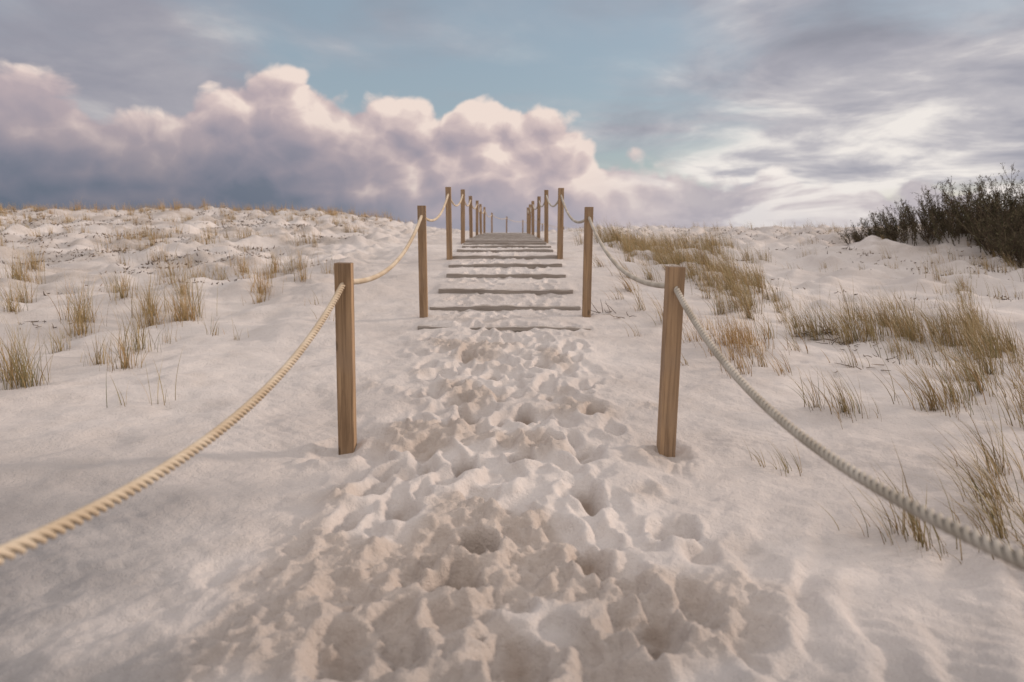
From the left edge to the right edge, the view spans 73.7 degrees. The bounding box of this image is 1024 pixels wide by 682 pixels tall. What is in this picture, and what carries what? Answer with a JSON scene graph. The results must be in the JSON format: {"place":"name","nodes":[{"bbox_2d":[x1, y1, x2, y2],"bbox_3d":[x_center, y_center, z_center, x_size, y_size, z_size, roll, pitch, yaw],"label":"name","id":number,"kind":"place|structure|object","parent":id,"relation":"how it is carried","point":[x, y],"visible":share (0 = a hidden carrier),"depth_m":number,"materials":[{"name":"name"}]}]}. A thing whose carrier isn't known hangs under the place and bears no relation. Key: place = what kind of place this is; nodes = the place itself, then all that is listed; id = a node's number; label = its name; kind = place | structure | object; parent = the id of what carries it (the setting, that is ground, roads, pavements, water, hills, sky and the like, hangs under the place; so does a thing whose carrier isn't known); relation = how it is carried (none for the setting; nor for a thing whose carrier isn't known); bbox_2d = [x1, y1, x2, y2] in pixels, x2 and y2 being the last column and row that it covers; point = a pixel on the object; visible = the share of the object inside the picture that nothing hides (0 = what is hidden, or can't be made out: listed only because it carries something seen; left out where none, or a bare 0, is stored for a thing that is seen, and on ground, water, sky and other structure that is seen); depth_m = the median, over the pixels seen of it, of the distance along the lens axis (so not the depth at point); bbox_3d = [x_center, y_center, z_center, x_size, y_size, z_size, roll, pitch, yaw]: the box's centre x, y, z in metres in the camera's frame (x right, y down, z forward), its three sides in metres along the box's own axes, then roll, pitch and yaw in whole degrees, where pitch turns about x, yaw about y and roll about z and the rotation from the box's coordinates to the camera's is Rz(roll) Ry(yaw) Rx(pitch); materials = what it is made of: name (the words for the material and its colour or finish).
{"place":"outdoors","nodes":[
{"label":"outdoors","id":0,"kind":"place"},
{"bbox_2d":[1,206,1018,372],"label":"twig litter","id":1,"kind":"object","parent":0,"point":[257,248],"visible":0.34,"depth_m":11.44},
{"bbox_2d":[0,206,1023,681],"bbox_3d":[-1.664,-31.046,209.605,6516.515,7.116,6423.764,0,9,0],"label":"sand dune ground","id":2,"kind":"structure","parent":0,"point":[484,504],"depth_m":3.06,"materials":[{"name":"beige sand"}]},
{"bbox_2d":[0,187,563,564],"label":"rope fence","id":3,"kind":"object","parent":2,"relation":"on","point":[342,299],"visible":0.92,"depth_m":3.29,"materials":[{"name":"brown wood"}]},
{"bbox_2d":[418,242,590,331],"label":"wooden steps","id":4,"kind":"structure","parent":2,"relation":"on","point":[507,307],"depth_m":8.67,"materials":[{"name":"grey wood"}]},
{"bbox_2d":[465,233,543,242],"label":"boardwalk","id":5,"kind":"structure","parent":2,"relation":"on","point":[506,237],"depth_m":15.30,"materials":[{"name":"grey wood"}]},
{"bbox_2d":[527,188,1023,570],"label":"rope fence","id":6,"kind":"object","parent":2,"relation":"on","point":[675,301],"visible":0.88,"depth_m":3.28,"materials":[{"name":"brown wood"}]},
{"bbox_2d":[836,217,902,243],"bbox_3d":[7.507,-2.263,14.173,1.247,0.629,1.126,0,9,0],"label":"shrub","id":7,"kind":"object","parent":2,"relation":"on","point":[856,236],"visible":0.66,"depth_m":14.16,"materials":[{"name":"green plant"}]},
{"bbox_2d":[856,196,977,245],"bbox_3d":[8.154,-2.424,13.744,2.031,1.086,1.826,0,9,0],"label":"shrub","id":8,"kind":"object","parent":2,"relation":"on","point":[903,225],"visible":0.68,"depth_m":13.72,"materials":[{"name":"green plant"}]},
{"bbox_2d":[900,176,1023,245],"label":"shrub","id":9,"kind":"object","parent":2,"relation":"on","point":[955,210],"visible":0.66,"depth_m":12.91,"materials":[{"name":"green plant"}]},
{"bbox_2d":[945,162,1023,235],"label":"shrub","id":10,"kind":"object","parent":2,"relation":"on","point":[993,194],"visible":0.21,"depth_m":13.45,"materials":[{"name":"green plant"}]},
{"bbox_2d":[950,192,1023,256],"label":"shrub","id":11,"kind":"object","parent":2,"relation":"on","point":[986,222],"visible":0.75,"depth_m":11.95,"materials":[{"name":"green plant"}]},
{"bbox_2d":[977,213,1023,267],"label":"shrub","id":12,"kind":"object","parent":2,"relation":"on","point":[1012,241],"visible":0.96,"depth_m":10.88,"materials":[{"name":"green plant"}]},
{"bbox_2d":[994,195,1023,231],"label":"shrub","id":13,"kind":"object","parent":2,"relation":"on","point":[1022,220],"visible":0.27,"depth_m":12.41,"materials":[{"name":"green plant"}]},
{"bbox_2d":[1003,177,1023,218],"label":"shrub","id":14,"kind":"object","parent":2,"relation":"on","point":[1014,196],"visible":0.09,"depth_m":13.56,"materials":[{"name":"green plant"}]},
{"bbox_2d":[0,197,1023,563],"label":"dune grass","id":15,"kind":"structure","parent":0,"point":[980,337],"depth_m":6.20,"materials":[{"name":"beige plant"}]},
{"bbox_2d":[0,0,1023,232],"label":"sky","id":16,"kind":"structure","parent":0,"point":[679,113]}
]}

